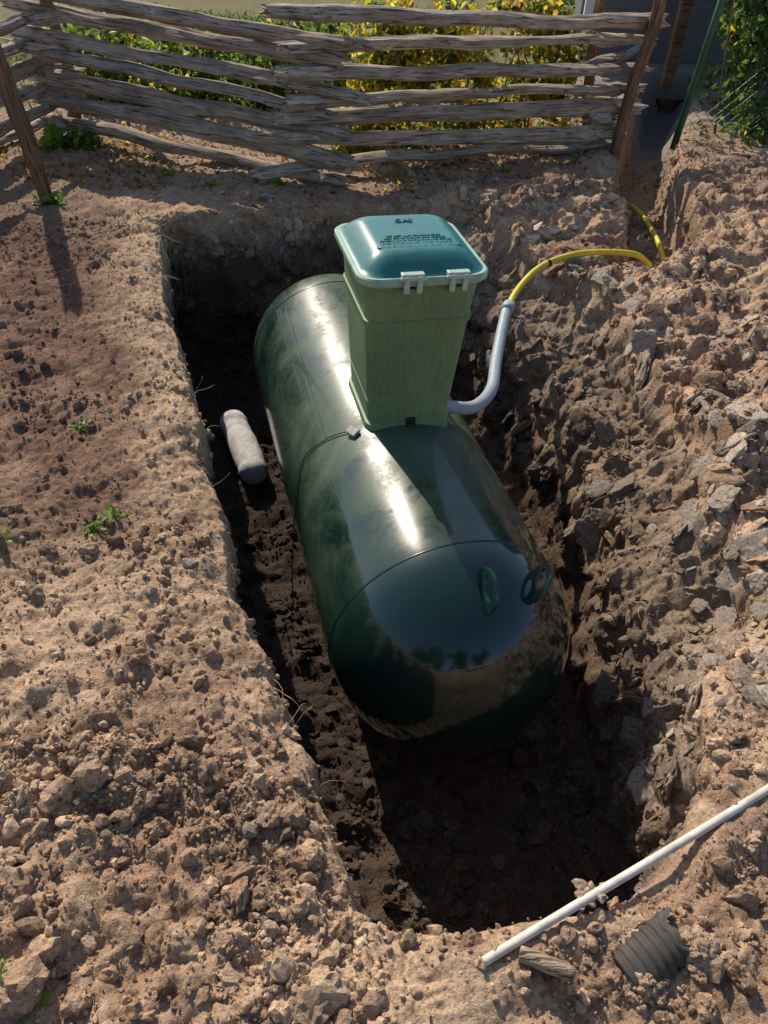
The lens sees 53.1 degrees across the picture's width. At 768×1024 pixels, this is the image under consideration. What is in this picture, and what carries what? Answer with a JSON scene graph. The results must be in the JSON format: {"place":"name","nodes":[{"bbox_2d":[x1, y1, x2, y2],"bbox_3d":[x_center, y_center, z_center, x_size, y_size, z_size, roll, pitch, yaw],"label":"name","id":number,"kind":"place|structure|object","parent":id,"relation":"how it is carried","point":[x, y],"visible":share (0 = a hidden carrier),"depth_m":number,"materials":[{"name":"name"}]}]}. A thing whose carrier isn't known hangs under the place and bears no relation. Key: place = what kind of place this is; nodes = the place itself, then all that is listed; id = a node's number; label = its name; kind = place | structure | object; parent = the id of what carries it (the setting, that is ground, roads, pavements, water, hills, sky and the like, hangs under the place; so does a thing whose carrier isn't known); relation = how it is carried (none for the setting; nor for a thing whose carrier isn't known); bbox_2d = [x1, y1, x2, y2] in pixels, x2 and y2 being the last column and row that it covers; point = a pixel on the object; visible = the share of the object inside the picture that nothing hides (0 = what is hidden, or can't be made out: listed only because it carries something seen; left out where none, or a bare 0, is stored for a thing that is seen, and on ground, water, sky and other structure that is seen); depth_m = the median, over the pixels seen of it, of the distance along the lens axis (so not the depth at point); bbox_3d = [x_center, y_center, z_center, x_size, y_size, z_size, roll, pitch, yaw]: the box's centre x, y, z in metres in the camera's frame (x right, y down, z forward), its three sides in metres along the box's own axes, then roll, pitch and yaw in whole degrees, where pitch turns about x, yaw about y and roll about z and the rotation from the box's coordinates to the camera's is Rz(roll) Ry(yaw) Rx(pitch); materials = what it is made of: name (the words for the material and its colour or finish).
{"place":"outdoors","nodes":[
{"label":"outdoors","id":0,"kind":"place"},
{"bbox_2d":[0,0,767,1023],"bbox_3d":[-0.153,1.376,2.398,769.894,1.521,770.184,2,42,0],"label":"ground","id":1,"kind":"structure","parent":0,"point":[450,994],"depth_m":3.59,"materials":[{"name":"brown soil"}]},
{"bbox_2d":[0,957,11,981],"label":"weed","id":2,"kind":"object","parent":1,"relation":"on","point":[3,963],"visible":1,"depth_m":1.87,"materials":[{"name":"green plant"}]},
{"bbox_2d":[0,521,12,544],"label":"weed","id":3,"kind":"object","parent":1,"relation":"on","point":[7,531],"visible":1,"depth_m":3.00,"materials":[{"name":"green plant"}]},
{"bbox_2d":[19,989,55,1023],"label":"weed","id":4,"kind":"object","parent":1,"relation":"on","point":[45,1000],"visible":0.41,"depth_m":1.86,"materials":[{"name":"green plant"}]},
{"bbox_2d":[31,188,67,204],"bbox_3d":[-2.542,-2.367,5.799,0.288,0.099,0.259,-21,47,-24],"label":"weed","id":5,"kind":"object","parent":1,"relation":"on","point":[49,199],"visible":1,"depth_m":5.80,"materials":[{"name":"green plant"}]},
{"bbox_2d":[37,121,94,152],"bbox_3d":[-2.769,-3.212,6.592,0.566,0.211,0.503,2,42,0],"label":"weed","id":6,"kind":"object","parent":1,"relation":"on","point":[54,137],"visible":0.91,"depth_m":6.59,"materials":[{"name":"green plant"}]},
{"bbox_2d":[66,417,86,435],"bbox_3d":[-1.446,-0.415,3.672,0.128,0.046,0.106,20,45,19],"label":"weed","id":7,"kind":"object","parent":1,"relation":"on","point":[81,424],"visible":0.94,"depth_m":3.67,"materials":[{"name":"green plant"}]},
{"bbox_2d":[68,131,119,150],"bbox_3d":[-2.576,-3.287,6.752,0.492,0.149,0.469,2,42,0],"label":"weed","id":8,"kind":"object","parent":1,"relation":"on","point":[95,138],"visible":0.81,"depth_m":6.73,"materials":[{"name":"green plant"}]},
{"bbox_2d":[82,515,111,536],"bbox_3d":[-1.200,0.060,3.155,0.117,0.045,0.139,-31,52,-32],"label":"weed","id":9,"kind":"object","parent":1,"relation":"on","point":[95,523],"visible":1,"depth_m":3.16,"materials":[{"name":"green plant"}]},
{"bbox_2d":[96,504,131,526],"bbox_3d":[-1.132,0.009,3.205,0.134,0.065,0.121,10,42,9],"label":"weed","id":10,"kind":"object","parent":1,"relation":"on","point":[112,513],"visible":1,"depth_m":3.20,"materials":[{"name":"green plant"}]},
{"bbox_2d":[160,165,178,173],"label":"weed","id":11,"kind":"object","parent":1,"relation":"on","point":[169,169],"visible":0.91,"depth_m":6.38,"materials":[{"name":"green plant"}]},
{"bbox_2d":[42,2,361,109],"bbox_3d":[-1.786,-4.666,7.858,3.257,0.903,1.827,2,42,0],"label":"vine hedge","id":12,"kind":"object","parent":1,"relation":"on","point":[123,38],"visible":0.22,"depth_m":7.65,"materials":[{"name":"green plant"}]},
{"bbox_2d":[201,180,219,186],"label":"weed","id":13,"kind":"object","parent":1,"relation":"on","point":[208,185],"visible":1,"depth_m":6.11,"materials":[{"name":"green plant"}]},
{"bbox_2d":[219,410,267,483],"bbox_3d":[-0.959,-0.447,5.239,0.206,0.207,0.700,-14,44,-17],"label":"anode bag","id":14,"kind":"object","parent":1,"relation":"on","point":[244,449],"visible":1,"depth_m":5.11,"materials":[{"name":"grey fabric"}]},
{"bbox_2d":[2,5,509,126],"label":"lawn grass","id":15,"kind":"structure","parent":1,"relation":"on","point":[196,10],"depth_m":9.83,"materials":[{"name":"green plant"}]},
{"bbox_2d":[272,177,287,186],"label":"weed","id":16,"kind":"object","parent":1,"relation":"on","point":[278,180],"visible":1,"depth_m":6.11,"materials":[{"name":"green plant"}]},
{"bbox_2d":[0,78,616,193],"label":"leaf litter","id":17,"kind":"object","parent":1,"relation":"on","point":[153,157],"visible":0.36,"depth_m":6.47,"materials":[{"name":"brown plant"}]},
{"bbox_2d":[0,0,670,197],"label":"split rail fence","id":18,"kind":"object","parent":1,"relation":"on","point":[298,126],"visible":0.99,"depth_m":6.20,"materials":[{"name":"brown wood"}]},
{"bbox_2d":[0,78,767,1023],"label":"dirt clods","id":19,"kind":"object","parent":1,"relation":"on","point":[322,994],"visible":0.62,"depth_m":3.13,"materials":[{"name":"brown soil"}]},
{"bbox_2d":[253,214,569,754],"bbox_3d":[-0.048,-0.581,4.111,1.176,1.970,3.568,-9,43,-12],"label":"propane tank","id":20,"kind":"object","parent":1,"relation":"on","point":[440,602],"visible":1,"depth_m":3.33,"materials":[{"name":"green metal"}]},
{"bbox_2d":[446,203,664,414],"bbox_3d":[1.465,-1.616,5.409,0.688,0.471,4.503,21,45,20],"label":"gas supply pipe","id":21,"kind":"object","parent":20,"relation":"attached to","point":[483,400],"visible":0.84,"depth_m":4.76,"materials":[{"name":"yellow plastic"}]},
{"bbox_2d":[93,148,767,826],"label":"root strands","id":22,"kind":"object","parent":1,"relation":"on","point":[519,380],"visible":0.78,"depth_m":4.12,"materials":[{"name":"plant"}]},
{"bbox_2d":[331,0,587,153],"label":"vine hedge","id":23,"kind":"object","parent":1,"relation":"on","point":[416,57],"visible":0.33,"depth_m":6.81,"materials":[{"name":"yellow plant"}]},
{"bbox_2d":[494,164,509,172],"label":"weed","id":24,"kind":"object","parent":1,"relation":"on","point":[506,170],"visible":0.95,"depth_m":6.58,"materials":[{"name":"green plant"}]},
{"bbox_2d":[518,945,575,982],"bbox_3d":[0.415,1.157,1.965,0.143,0.049,0.043,16,43,14],"label":"wood chunk","id":25,"kind":"object","parent":1,"relation":"on","point":[546,963],"visible":1,"depth_m":1.95,"materials":[{"name":"brown wood"}]},
{"bbox_2d":[560,0,584,54],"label":"end wall","id":26,"kind":"structure","parent":1,"relation":"on","point":[579,5],"depth_m":9.43,"materials":[{"name":"grey"}]},
{"bbox_2d":[570,149,587,163],"bbox_3d":[1.751,-3.122,6.785,0.219,0.098,0.222,2,42,0],"label":"weed","id":27,"kind":"object","parent":1,"relation":"on","point":[578,157],"visible":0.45,"depth_m":6.82,"materials":[{"name":"green plant"}]},
{"bbox_2d":[576,0,594,63],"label":"corner board","id":28,"kind":"object","parent":1,"relation":"on","point":[589,7],"depth_m":9.19,"materials":[{"name":"white wood"}]},
{"bbox_2d":[482,784,767,965],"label":"pvc pipe","id":29,"kind":"object","parent":1,"relation":"on","point":[529,933],"visible":1,"depth_m":2.13,"materials":[{"name":"white plastic"}]},
{"bbox_2d":[614,45,640,62],"bbox_3d":[2.985,-6.465,8.332,0.921,2.844,0.226,-23,48,-26],"label":"downspout","id":30,"kind":"object","parent":1,"relation":"on","point":[635,49],"visible":0.11,"depth_m":9.11,"materials":[{"name":"grey metal"}]},
{"bbox_2d":[612,907,690,987],"bbox_3d":[0.718,1.162,2.032,0.209,0.098,0.136,-31,50,-11],"label":"corrugated drain pipe","id":31,"kind":"object","parent":1,"relation":"on","point":[656,947],"visible":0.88,"depth_m":2.00,"materials":[{"name":"black plastic"}]},
{"bbox_2d":[585,60,756,99],"bbox_3d":[5.443,-5.526,9.845,6.100,0.500,0.300,2,42,0],"label":"foundation","id":32,"kind":"object","parent":1,"relation":"on","point":[680,85],"depth_m":9.73,"materials":[{"name":"concrete"}]},
{"bbox_2d":[586,44,754,64],"bbox_3d":[5.447,-5.608,9.531,6.000,0.185,0.030,2,47,0],"label":"siding board","id":33,"kind":"object","parent":32,"relation":"on","point":[689,54],"depth_m":9.52,"materials":[{"name":"grey wood"}]},
{"bbox_2d":[602,28,755,46],"bbox_3d":[5.452,-5.738,9.415,6.000,0.185,0.030,2,47,0],"label":"siding board","id":34,"kind":"object","parent":33,"relation":"on","point":[694,37],"visible":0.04,"depth_m":9.39,"materials":[{"name":"grey wood"}]},
{"bbox_2d":[605,8,765,30],"bbox_3d":[5.458,-5.869,9.299,6.000,0.185,0.030,2,47,0],"label":"siding board","id":35,"kind":"object","parent":34,"relation":"on","point":[700,20],"visible":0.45,"depth_m":9.26,"materials":[{"name":"grey wood"}]},
{"bbox_2d":[606,0,767,14],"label":"siding board","id":36,"kind":"object","parent":35,"relation":"on","point":[706,6],"visible":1,"depth_m":9.19,"materials":[{"name":"grey wood"}]},
{"bbox_2d":[659,0,693,89],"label":"porch post","id":37,"kind":"object","parent":1,"relation":"on","point":[676,40],"visible":1,"depth_m":8.73,"materials":[{"name":"brown wood"}]},
{"bbox_2d":[670,0,767,149],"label":"wire garden fence","id":38,"kind":"object","parent":1,"relation":"on","point":[699,67],"visible":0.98,"depth_m":7.22,"materials":[{"name":"green paint"}]},
{"bbox_2d":[687,0,767,145],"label":"ivy hedge","id":39,"kind":"object","parent":1,"relation":"on","point":[746,117],"visible":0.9,"depth_m":7.51,"materials":[{"name":"green plant"}]}
]}

